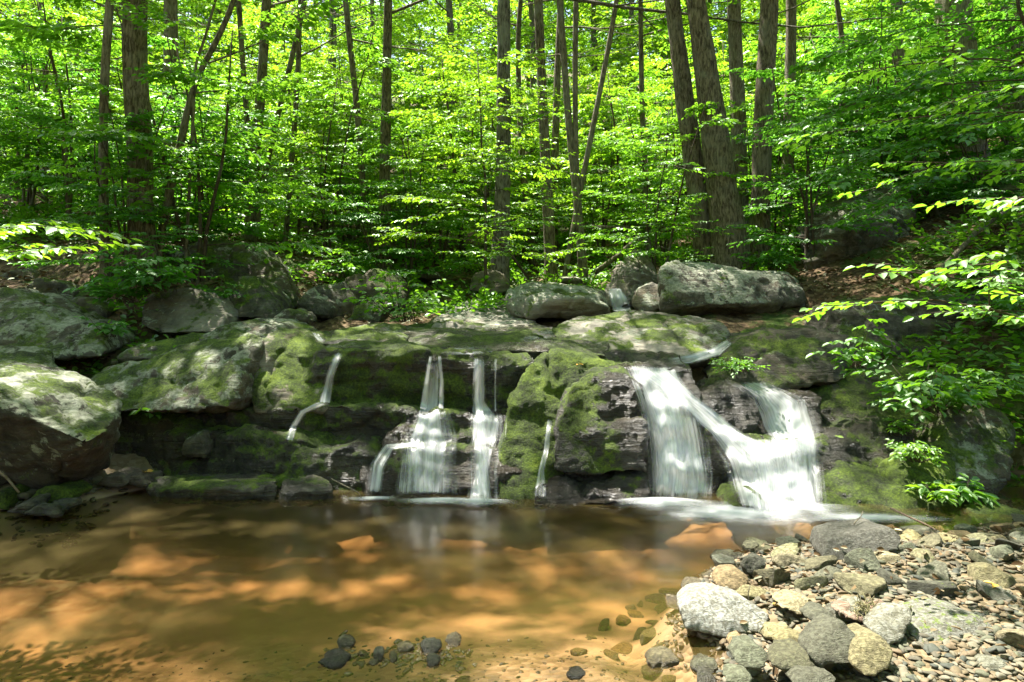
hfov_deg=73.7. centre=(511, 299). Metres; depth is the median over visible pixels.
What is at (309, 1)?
sky
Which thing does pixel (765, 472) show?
waterfall
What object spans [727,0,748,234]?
forest tree
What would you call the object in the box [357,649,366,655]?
cobble
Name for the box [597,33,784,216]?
sapling
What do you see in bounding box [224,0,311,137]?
background tree
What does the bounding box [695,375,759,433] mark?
boulder
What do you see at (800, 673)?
cobble
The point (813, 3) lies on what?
sapling
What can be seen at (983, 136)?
sapling
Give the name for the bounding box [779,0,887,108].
background tree
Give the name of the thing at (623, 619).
sunken stone
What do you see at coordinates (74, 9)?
sapling
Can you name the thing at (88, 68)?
sapling
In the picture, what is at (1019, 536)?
pebble
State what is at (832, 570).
pebble
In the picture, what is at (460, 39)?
sapling
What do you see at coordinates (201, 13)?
background tree
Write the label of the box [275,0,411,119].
background tree
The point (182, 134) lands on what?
forest tree
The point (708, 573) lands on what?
cobble
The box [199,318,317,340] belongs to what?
boulder
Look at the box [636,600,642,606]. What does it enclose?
sunken stone
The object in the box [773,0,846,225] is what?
forest tree
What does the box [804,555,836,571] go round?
pebble
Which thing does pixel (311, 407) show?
waterfall
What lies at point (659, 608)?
sunken stone
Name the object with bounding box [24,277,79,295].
stone
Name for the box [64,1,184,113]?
background tree
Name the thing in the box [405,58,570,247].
sapling
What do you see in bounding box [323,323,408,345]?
rock slab
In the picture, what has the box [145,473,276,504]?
rock slab
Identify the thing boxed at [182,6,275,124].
background tree
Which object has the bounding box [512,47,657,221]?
sapling
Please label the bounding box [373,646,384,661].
cobble
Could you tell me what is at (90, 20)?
sapling
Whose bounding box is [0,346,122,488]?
boulder
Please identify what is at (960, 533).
pebble
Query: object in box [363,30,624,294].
sapling
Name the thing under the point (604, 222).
sapling
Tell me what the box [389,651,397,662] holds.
cobble
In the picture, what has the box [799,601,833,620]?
cobble
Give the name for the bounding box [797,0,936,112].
sapling
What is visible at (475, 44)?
background tree
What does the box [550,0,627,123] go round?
background tree
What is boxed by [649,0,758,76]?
background tree
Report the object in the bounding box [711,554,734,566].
pebble
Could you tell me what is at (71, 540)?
gravel
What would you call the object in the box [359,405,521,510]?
rock ledge
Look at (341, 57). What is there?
sapling
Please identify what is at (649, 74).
sapling
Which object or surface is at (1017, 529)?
pebble
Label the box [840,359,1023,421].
leafy plant
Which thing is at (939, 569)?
pebble
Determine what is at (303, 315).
stone
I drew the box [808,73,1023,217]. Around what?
sapling
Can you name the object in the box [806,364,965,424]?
rock ledge
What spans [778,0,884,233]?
forest tree
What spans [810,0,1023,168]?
sapling
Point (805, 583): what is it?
pebble
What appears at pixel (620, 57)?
sapling
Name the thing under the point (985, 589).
pebble
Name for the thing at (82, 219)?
sapling
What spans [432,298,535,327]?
rock slab
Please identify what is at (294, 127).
forest tree
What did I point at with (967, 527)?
pebble
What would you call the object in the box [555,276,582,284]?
stone
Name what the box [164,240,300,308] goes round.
boulder
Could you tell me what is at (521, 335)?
rock slab
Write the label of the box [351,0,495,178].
background tree
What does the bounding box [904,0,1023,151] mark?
sapling
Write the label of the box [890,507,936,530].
fallen branch
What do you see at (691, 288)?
boulder
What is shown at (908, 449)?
leafy plant
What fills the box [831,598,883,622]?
driftwood
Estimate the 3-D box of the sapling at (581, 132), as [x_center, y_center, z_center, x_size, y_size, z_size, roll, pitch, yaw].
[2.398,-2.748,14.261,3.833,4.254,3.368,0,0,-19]
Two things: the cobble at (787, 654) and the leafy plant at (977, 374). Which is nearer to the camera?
the cobble at (787, 654)
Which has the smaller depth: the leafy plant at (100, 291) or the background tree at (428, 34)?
the leafy plant at (100, 291)
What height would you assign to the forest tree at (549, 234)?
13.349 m
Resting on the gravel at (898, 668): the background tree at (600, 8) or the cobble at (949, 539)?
the cobble at (949, 539)
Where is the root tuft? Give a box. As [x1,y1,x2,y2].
[847,590,879,622]
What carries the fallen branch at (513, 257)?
on the ground
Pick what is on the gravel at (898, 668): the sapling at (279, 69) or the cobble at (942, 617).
the cobble at (942, 617)
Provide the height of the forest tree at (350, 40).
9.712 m
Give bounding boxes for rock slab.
[91,333,264,413]
[111,332,205,363]
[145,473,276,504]
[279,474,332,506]
[321,321,609,359]
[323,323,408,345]
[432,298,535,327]
[456,329,543,341]
[551,310,729,367]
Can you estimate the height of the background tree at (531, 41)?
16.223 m
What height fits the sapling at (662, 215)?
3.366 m
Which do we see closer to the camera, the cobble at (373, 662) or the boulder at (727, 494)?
the cobble at (373, 662)
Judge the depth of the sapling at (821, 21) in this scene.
14.95 m
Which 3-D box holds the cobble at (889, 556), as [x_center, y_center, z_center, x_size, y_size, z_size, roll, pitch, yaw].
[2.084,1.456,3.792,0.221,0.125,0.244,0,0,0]
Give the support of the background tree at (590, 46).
on the ground
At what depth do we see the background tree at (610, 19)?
32.27 m
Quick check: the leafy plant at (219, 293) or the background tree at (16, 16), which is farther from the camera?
the background tree at (16, 16)
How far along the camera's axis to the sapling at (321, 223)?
18.99 m
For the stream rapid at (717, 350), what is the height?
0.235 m
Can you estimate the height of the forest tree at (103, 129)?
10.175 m
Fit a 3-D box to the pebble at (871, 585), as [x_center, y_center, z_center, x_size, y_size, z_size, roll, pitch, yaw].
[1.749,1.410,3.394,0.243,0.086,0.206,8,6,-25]
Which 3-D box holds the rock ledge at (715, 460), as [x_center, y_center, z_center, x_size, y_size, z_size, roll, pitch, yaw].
[1.811,1.196,6.592,1.878,1.261,2.069,0,0,0]
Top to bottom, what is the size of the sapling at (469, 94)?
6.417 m
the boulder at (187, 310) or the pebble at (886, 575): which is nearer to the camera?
the pebble at (886, 575)
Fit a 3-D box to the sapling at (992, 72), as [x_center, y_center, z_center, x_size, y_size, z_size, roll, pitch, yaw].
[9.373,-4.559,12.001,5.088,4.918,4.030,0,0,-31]
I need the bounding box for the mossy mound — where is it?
[874,439,962,526]
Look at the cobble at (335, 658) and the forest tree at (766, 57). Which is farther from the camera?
the forest tree at (766, 57)
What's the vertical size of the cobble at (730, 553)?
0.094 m
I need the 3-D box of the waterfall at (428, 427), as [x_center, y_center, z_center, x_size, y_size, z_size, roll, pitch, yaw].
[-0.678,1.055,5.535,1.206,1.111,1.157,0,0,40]
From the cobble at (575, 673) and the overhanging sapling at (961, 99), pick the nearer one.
the cobble at (575, 673)
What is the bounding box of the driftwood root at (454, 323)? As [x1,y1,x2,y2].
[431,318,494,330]
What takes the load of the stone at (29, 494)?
on the gravel at (71, 540)
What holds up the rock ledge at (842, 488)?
on the ground
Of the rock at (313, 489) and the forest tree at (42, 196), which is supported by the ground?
the forest tree at (42, 196)
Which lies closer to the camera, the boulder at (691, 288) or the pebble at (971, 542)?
the pebble at (971, 542)
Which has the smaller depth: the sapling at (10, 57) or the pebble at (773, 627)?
the pebble at (773, 627)
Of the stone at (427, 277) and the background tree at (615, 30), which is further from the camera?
the background tree at (615, 30)
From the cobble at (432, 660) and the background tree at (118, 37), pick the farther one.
the background tree at (118, 37)
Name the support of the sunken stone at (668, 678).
on the ground
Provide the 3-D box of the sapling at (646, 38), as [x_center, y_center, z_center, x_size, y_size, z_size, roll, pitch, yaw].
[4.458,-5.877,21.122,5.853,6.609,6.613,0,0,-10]
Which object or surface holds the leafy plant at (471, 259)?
on the ground
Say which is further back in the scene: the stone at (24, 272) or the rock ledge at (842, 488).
the stone at (24, 272)
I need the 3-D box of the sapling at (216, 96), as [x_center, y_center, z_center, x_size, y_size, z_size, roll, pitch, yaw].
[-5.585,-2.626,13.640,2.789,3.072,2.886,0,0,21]
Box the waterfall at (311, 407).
[287,355,338,438]
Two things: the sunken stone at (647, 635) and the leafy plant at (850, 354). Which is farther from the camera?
the leafy plant at (850, 354)
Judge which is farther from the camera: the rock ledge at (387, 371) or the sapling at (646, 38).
the sapling at (646, 38)
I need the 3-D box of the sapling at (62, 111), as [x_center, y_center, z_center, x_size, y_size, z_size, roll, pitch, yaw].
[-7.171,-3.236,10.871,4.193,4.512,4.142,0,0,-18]
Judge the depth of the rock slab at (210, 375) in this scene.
6.23 m
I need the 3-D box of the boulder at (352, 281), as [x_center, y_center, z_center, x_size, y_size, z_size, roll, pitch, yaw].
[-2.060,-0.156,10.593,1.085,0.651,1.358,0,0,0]
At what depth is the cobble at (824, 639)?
2.73 m
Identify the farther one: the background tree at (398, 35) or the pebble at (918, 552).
the background tree at (398, 35)
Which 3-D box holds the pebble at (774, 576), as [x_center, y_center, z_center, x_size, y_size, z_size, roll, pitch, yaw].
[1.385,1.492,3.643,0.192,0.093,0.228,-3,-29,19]
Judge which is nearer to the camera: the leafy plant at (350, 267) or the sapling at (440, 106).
the leafy plant at (350, 267)
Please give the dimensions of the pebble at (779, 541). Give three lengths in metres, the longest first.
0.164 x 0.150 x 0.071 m
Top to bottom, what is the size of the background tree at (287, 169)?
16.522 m
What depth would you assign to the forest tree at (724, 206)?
10.63 m
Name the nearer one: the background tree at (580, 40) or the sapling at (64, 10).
the sapling at (64, 10)
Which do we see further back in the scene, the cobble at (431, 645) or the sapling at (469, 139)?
the sapling at (469, 139)
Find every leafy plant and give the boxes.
[61,270,182,307]
[74,316,129,336]
[82,243,211,292]
[128,407,169,418]
[193,274,246,298]
[305,243,378,277]
[341,271,448,321]
[437,243,515,275]
[708,356,770,377]
[730,232,806,271]
[805,318,887,368]
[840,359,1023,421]
[883,417,928,434]
[885,438,949,468]
[904,480,959,506]
[938,473,999,507]
[947,256,1017,288]
[948,281,1023,323]
[953,362,1023,395]
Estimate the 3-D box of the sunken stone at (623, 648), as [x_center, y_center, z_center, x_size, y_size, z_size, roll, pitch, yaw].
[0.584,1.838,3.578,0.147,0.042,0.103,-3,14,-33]
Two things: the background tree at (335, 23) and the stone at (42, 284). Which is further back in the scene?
the background tree at (335, 23)
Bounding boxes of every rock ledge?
[114,410,382,507]
[177,401,421,437]
[297,337,533,411]
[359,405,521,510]
[534,470,653,508]
[603,349,683,362]
[616,359,820,518]
[746,387,823,434]
[804,290,1004,359]
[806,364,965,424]
[812,411,914,475]
[813,460,892,521]
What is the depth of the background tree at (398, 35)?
53.69 m
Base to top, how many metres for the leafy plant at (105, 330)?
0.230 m
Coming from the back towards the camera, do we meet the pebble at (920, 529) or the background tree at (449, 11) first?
the background tree at (449, 11)
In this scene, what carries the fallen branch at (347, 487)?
on the rock at (313, 489)
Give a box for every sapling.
[0,0,97,197]
[0,0,98,110]
[0,0,152,175]
[0,0,200,226]
[0,36,122,210]
[0,47,89,215]
[0,220,144,261]
[1,0,61,109]
[1,11,197,205]
[4,0,354,283]
[4,63,246,288]
[6,100,183,214]
[8,0,194,135]
[27,2,151,112]
[28,6,122,128]
[62,25,303,239]
[85,20,238,191]
[88,114,272,244]
[96,23,222,131]
[110,0,258,143]
[159,3,315,195]
[175,92,299,236]
[190,17,319,169]
[197,63,327,221]
[201,1,396,241]
[223,26,437,259]
[237,59,392,228]
[258,47,432,248]
[261,44,412,230]
[267,75,429,239]
[278,31,478,222]
[290,181,458,277]
[325,114,478,270]
[326,4,530,242]
[332,61,543,266]
[344,64,448,186]
[354,70,483,242]
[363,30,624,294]
[366,51,570,260]
[395,41,528,198]
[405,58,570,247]
[416,85,513,205]
[433,67,604,251]
[442,78,610,234]
[465,165,563,264]
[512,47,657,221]
[520,97,685,259]
[526,89,629,210]
[538,68,689,254]
[547,74,672,232]
[559,22,693,193]
[560,0,751,186]
[560,66,682,225]
[563,87,768,282]
[590,31,754,238]
[591,79,750,260]
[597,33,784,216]
[647,49,751,177]
[656,45,830,192]
[658,32,829,192]
[688,64,901,269]
[699,0,901,192]
[713,0,870,156]
[725,77,866,238]
[730,0,920,164]
[741,0,883,126]
[746,28,965,205]
[774,0,964,191]
[774,0,1023,226]
[776,35,1023,199]
[792,196,1023,326]
[794,0,978,184]
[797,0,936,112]
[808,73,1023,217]
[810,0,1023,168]
[829,1,936,108]
[831,0,996,130]
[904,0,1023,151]
[905,90,1023,195]
[908,0,1023,109]
[928,0,1023,158]
[952,64,1023,222]
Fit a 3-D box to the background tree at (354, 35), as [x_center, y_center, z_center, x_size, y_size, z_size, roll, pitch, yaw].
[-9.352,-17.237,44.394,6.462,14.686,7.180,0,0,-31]
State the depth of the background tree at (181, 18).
24.69 m
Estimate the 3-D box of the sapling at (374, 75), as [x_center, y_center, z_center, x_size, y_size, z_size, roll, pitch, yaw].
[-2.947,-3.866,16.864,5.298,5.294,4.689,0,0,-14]
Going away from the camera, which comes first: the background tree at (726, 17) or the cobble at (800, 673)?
the cobble at (800, 673)
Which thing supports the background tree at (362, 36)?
on the ground
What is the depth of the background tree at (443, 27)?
34.89 m
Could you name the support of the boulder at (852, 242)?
on the ground
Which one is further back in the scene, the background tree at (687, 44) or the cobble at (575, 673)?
the background tree at (687, 44)
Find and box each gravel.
[0,477,127,548]
[1,617,694,681]
[306,630,549,676]
[662,519,1023,681]
[922,498,1023,532]
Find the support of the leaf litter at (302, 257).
on the ground
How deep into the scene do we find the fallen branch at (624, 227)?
13.19 m
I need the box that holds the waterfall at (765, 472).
[633,367,906,519]
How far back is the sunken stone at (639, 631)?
3.73 m
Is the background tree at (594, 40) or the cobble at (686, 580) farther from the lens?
the background tree at (594, 40)
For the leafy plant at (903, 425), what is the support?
on the rock ledge at (872, 434)
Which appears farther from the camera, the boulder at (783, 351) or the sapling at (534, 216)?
the sapling at (534, 216)
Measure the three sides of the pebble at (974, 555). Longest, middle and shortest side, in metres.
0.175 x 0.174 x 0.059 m
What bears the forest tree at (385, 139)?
on the ground
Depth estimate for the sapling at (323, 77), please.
14.29 m
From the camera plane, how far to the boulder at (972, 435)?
6.03 m
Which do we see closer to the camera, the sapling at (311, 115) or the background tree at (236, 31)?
the sapling at (311, 115)
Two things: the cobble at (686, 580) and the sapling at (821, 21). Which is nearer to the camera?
the cobble at (686, 580)
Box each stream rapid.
[609,289,629,310]
[674,341,729,362]
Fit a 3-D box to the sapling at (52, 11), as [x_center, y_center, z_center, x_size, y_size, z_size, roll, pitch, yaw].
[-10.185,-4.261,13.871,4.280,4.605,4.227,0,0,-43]
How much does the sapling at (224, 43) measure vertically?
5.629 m
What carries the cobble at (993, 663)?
on the ground
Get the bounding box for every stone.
[0,268,39,279]
[0,483,30,509]
[7,493,50,513]
[17,489,37,499]
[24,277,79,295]
[24,497,81,518]
[33,480,92,502]
[69,296,117,317]
[87,242,98,249]
[98,466,141,487]
[128,469,162,487]
[181,429,213,457]
[274,308,316,323]
[348,301,389,322]
[413,271,441,280]
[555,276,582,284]
[570,648,587,655]
[586,633,596,638]
[598,618,608,630]
[603,649,617,660]
[611,642,631,653]
[616,614,630,624]
[625,604,636,610]
[627,609,643,617]
[632,282,659,311]
[633,627,645,640]
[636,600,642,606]
[640,628,655,645]
[641,664,661,677]
[645,593,664,603]
[645,620,657,624]
[654,603,667,613]
[658,587,678,594]
[661,675,675,681]
[916,294,976,321]
[959,497,1023,523]
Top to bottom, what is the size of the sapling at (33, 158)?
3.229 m
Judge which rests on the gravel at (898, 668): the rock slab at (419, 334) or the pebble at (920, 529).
the pebble at (920, 529)
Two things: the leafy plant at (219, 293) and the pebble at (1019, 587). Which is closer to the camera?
the pebble at (1019, 587)
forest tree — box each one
[0,0,63,61]
[0,0,163,202]
[0,0,273,280]
[19,0,225,277]
[40,51,121,179]
[113,0,350,276]
[155,0,230,231]
[179,0,425,242]
[233,0,408,243]
[289,0,520,265]
[319,0,921,297]
[358,0,424,271]
[450,0,656,281]
[470,0,668,266]
[481,0,684,261]
[557,0,618,284]
[622,0,709,262]
[629,0,753,270]
[632,0,759,258]
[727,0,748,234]
[730,0,782,269]
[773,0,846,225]
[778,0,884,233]
[889,0,909,140]
[934,0,990,174]
[988,1,1023,144]
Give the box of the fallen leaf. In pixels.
[984,581,998,587]
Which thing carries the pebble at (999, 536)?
on the gravel at (898, 668)
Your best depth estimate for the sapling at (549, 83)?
18.02 m
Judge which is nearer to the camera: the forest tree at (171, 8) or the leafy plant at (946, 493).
the leafy plant at (946, 493)
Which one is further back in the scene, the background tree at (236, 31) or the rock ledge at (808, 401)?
the background tree at (236, 31)
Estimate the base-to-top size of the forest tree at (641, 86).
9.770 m
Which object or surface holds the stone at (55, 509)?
on the gravel at (71, 540)
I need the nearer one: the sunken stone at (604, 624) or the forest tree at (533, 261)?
the sunken stone at (604, 624)
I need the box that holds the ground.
[0,27,1023,681]
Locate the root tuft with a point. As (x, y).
(865, 606)
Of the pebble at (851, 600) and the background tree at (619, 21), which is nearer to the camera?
the pebble at (851, 600)
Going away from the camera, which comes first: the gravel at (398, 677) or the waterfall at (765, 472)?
the gravel at (398, 677)
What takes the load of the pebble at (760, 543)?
on the gravel at (898, 668)
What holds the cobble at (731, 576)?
on the gravel at (898, 668)
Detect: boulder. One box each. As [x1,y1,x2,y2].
[0,287,135,360]
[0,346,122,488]
[142,288,245,333]
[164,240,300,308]
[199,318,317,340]
[230,276,291,318]
[251,328,332,414]
[297,282,354,319]
[344,268,409,310]
[469,269,509,294]
[505,281,609,319]
[553,365,649,474]
[605,248,657,309]
[657,260,806,315]
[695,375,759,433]
[702,324,848,389]
[715,481,780,520]
[796,183,917,269]
[911,399,1015,495]
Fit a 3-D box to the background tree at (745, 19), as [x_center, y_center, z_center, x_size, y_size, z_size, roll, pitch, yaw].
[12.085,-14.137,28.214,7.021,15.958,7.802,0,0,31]
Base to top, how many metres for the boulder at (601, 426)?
0.837 m
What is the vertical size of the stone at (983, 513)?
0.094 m
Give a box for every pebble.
[665,594,677,609]
[697,666,716,681]
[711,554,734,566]
[735,584,768,600]
[743,537,770,552]
[753,568,790,587]
[760,622,789,639]
[770,543,800,556]
[775,536,801,545]
[794,533,807,541]
[794,576,828,589]
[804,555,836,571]
[814,565,841,580]
[824,596,866,621]
[833,572,887,595]
[844,548,882,571]
[877,568,906,586]
[898,542,914,549]
[899,525,931,535]
[899,529,921,540]
[907,580,958,597]
[910,548,935,563]
[916,533,942,547]
[916,560,948,580]
[938,532,959,538]
[947,530,970,537]
[953,538,980,546]
[954,523,977,532]
[965,533,994,543]
[967,562,1015,588]
[968,550,996,567]
[976,580,1016,602]
[979,532,1007,538]
[982,522,997,525]
[988,523,1014,533]
[989,544,1014,561]
[991,534,1007,540]
[994,538,1022,549]
[995,629,1023,649]
[1008,527,1023,533]
[1008,531,1023,543]
[1011,513,1023,521]
[1013,522,1023,527]
[1015,583,1023,595]
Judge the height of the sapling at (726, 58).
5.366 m
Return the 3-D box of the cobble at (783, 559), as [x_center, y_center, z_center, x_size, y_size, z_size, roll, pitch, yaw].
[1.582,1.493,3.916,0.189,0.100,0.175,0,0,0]
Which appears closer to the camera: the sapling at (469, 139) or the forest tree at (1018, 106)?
the forest tree at (1018, 106)
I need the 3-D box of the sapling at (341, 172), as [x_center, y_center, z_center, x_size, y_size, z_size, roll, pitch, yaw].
[-3.493,-2.783,13.126,4.071,4.380,4.021,0,0,-20]
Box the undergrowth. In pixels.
[0,82,1023,501]
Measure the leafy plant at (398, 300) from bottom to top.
0.635 m
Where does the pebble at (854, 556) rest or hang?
on the gravel at (898, 668)
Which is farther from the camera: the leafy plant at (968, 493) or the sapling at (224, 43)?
the sapling at (224, 43)
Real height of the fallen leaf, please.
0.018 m
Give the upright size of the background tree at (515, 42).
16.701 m
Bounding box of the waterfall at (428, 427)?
[362,363,460,500]
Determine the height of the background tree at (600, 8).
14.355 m
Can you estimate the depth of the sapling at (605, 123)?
17.74 m
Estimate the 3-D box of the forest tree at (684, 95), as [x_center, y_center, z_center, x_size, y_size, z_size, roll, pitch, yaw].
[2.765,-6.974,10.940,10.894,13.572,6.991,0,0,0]
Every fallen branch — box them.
[0,470,19,492]
[331,478,362,500]
[477,225,529,279]
[584,225,689,228]
[594,227,659,274]
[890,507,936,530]
[934,201,1021,273]
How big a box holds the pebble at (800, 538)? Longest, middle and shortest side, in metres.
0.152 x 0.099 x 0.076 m
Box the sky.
[2,0,1021,69]
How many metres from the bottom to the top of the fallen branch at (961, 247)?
1.420 m
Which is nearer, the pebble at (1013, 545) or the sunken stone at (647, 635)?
the sunken stone at (647, 635)
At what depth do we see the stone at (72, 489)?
5.24 m
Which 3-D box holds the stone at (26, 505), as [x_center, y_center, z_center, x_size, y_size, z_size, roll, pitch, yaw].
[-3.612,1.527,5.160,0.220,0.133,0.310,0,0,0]
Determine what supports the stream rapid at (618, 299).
on the ground
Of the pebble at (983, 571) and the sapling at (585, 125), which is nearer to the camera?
the pebble at (983, 571)
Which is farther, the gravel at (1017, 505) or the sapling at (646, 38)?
the sapling at (646, 38)
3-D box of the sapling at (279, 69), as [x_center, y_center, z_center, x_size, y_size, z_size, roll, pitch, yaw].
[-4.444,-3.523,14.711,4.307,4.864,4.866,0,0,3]
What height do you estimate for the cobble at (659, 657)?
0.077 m
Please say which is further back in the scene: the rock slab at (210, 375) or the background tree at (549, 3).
the background tree at (549, 3)
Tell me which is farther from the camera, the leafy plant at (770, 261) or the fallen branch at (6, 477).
the leafy plant at (770, 261)
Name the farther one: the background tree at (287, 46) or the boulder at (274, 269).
the background tree at (287, 46)
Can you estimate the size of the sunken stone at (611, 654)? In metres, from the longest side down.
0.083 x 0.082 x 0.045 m
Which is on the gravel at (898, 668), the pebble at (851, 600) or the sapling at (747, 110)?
the pebble at (851, 600)
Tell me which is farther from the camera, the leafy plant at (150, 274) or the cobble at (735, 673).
the leafy plant at (150, 274)
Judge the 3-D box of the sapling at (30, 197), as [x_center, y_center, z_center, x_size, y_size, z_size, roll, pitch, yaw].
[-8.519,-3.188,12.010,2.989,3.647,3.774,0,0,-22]
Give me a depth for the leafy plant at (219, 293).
8.48 m
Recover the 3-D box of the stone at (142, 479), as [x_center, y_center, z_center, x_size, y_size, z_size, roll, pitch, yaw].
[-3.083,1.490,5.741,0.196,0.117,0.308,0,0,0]
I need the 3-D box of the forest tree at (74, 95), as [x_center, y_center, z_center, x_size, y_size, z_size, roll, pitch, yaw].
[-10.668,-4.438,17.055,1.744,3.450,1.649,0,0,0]
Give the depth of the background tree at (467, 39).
61.34 m
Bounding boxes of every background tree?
[0,5,103,98]
[2,0,103,102]
[16,0,28,100]
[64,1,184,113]
[87,0,246,97]
[96,0,218,167]
[104,0,243,76]
[149,0,257,132]
[149,0,310,134]
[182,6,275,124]
[193,0,355,181]
[220,0,436,234]
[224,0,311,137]
[243,0,340,173]
[245,0,322,61]
[274,1,368,53]
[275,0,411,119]
[275,0,487,193]
[310,0,400,112]
[323,0,437,162]
[324,0,549,225]
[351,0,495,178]
[366,3,427,101]
[394,0,514,189]
[396,3,476,91]
[420,0,570,169]
[429,1,489,105]
[437,0,549,121]
[440,0,588,153]
[443,0,620,214]
[454,0,516,162]
[470,1,552,89]
[481,0,582,130]
[511,13,565,83]
[513,0,635,95]
[514,0,666,199]
[515,0,663,114]
[544,0,713,193]
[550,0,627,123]
[553,0,715,124]
[567,0,807,72]
[568,0,626,121]
[572,0,654,122]
[603,0,799,78]
[605,0,724,140]
[637,7,754,83]
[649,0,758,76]
[711,1,781,101]
[713,0,854,110]
[718,0,806,81]
[722,0,923,69]
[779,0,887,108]
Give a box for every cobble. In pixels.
[318,648,350,669]
[337,634,355,649]
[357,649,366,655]
[368,658,378,665]
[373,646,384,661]
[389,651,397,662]
[397,640,413,653]
[420,637,441,654]
[426,653,440,667]
[445,631,461,647]
[566,666,585,679]
[645,646,679,670]
[676,582,768,636]
[681,576,700,586]
[690,653,717,674]
[702,571,712,578]
[710,549,741,559]
[711,564,748,589]
[722,663,752,681]
[726,630,739,643]
[727,634,767,669]
[740,554,765,574]
[742,540,758,548]
[767,638,815,670]
[771,552,804,568]
[772,589,811,614]
[772,628,799,641]
[783,665,835,681]
[798,613,854,667]
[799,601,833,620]
[809,517,900,559]
[847,623,892,675]
[863,602,911,644]
[874,551,901,563]
[899,597,993,641]
[939,534,956,542]
[975,654,1006,672]
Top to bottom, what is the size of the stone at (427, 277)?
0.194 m
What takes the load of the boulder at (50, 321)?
on the ground
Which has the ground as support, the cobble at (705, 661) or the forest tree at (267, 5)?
the forest tree at (267, 5)
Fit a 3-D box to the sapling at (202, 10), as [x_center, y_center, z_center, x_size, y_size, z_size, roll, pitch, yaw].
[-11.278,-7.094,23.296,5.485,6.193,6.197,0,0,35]
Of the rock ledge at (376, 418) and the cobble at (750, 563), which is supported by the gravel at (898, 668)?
the cobble at (750, 563)
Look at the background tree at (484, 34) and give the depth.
45.21 m
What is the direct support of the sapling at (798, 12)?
on the ground
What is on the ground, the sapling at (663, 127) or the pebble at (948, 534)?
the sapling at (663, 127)
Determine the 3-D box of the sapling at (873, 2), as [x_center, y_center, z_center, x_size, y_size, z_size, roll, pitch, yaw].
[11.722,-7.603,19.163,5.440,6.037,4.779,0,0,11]
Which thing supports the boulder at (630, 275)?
on the ground
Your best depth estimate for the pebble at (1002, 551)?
3.73 m
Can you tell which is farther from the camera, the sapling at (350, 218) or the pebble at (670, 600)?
the sapling at (350, 218)
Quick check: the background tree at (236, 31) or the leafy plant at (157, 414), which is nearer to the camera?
the leafy plant at (157, 414)
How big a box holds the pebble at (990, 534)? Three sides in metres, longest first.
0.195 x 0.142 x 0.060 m
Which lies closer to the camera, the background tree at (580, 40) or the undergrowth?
the undergrowth
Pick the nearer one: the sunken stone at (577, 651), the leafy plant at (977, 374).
the sunken stone at (577, 651)
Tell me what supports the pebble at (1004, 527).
on the gravel at (898, 668)
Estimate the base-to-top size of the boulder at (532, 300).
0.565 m
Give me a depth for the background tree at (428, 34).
30.05 m
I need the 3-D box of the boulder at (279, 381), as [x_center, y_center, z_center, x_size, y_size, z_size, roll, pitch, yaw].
[-2.049,0.668,6.938,0.840,0.764,1.636,0,0,0]
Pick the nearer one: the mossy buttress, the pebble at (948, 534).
the pebble at (948, 534)
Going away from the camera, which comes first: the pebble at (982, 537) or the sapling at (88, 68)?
the pebble at (982, 537)
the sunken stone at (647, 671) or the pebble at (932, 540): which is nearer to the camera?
the sunken stone at (647, 671)
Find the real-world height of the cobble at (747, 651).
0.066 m
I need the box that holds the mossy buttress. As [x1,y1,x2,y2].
[498,348,617,509]
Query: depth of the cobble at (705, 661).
2.96 m
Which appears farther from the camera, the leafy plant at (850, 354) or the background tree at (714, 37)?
the background tree at (714, 37)
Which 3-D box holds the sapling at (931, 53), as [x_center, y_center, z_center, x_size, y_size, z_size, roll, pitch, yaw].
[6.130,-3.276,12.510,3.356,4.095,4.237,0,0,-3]
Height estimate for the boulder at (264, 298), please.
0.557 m
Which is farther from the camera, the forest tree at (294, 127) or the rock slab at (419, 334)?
the forest tree at (294, 127)
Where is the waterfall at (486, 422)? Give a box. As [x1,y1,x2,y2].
[465,360,497,502]
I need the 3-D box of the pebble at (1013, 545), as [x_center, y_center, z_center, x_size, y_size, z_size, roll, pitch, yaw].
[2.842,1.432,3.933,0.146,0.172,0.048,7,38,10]
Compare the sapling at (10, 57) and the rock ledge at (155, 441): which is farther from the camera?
the sapling at (10, 57)
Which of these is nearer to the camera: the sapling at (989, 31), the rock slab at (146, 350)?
the rock slab at (146, 350)
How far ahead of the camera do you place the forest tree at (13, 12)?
12.48 m
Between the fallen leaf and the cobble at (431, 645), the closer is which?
the cobble at (431, 645)
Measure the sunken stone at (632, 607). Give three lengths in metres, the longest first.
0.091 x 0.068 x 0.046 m
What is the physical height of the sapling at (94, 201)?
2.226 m
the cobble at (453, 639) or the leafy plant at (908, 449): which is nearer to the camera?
the cobble at (453, 639)
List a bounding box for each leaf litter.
[0,139,1023,501]
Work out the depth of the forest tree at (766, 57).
11.28 m
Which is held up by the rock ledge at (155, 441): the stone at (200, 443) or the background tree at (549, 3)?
the stone at (200, 443)
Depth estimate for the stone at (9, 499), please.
5.20 m
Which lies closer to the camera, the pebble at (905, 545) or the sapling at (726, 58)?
the pebble at (905, 545)
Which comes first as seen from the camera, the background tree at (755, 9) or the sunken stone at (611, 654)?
the sunken stone at (611, 654)
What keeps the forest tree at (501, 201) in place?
on the ground
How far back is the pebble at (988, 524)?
4.86 m
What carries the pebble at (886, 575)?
on the gravel at (898, 668)
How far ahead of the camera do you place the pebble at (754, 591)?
3.49 m
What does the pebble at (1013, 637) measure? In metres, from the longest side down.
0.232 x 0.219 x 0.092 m
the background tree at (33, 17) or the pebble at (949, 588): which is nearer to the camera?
the pebble at (949, 588)

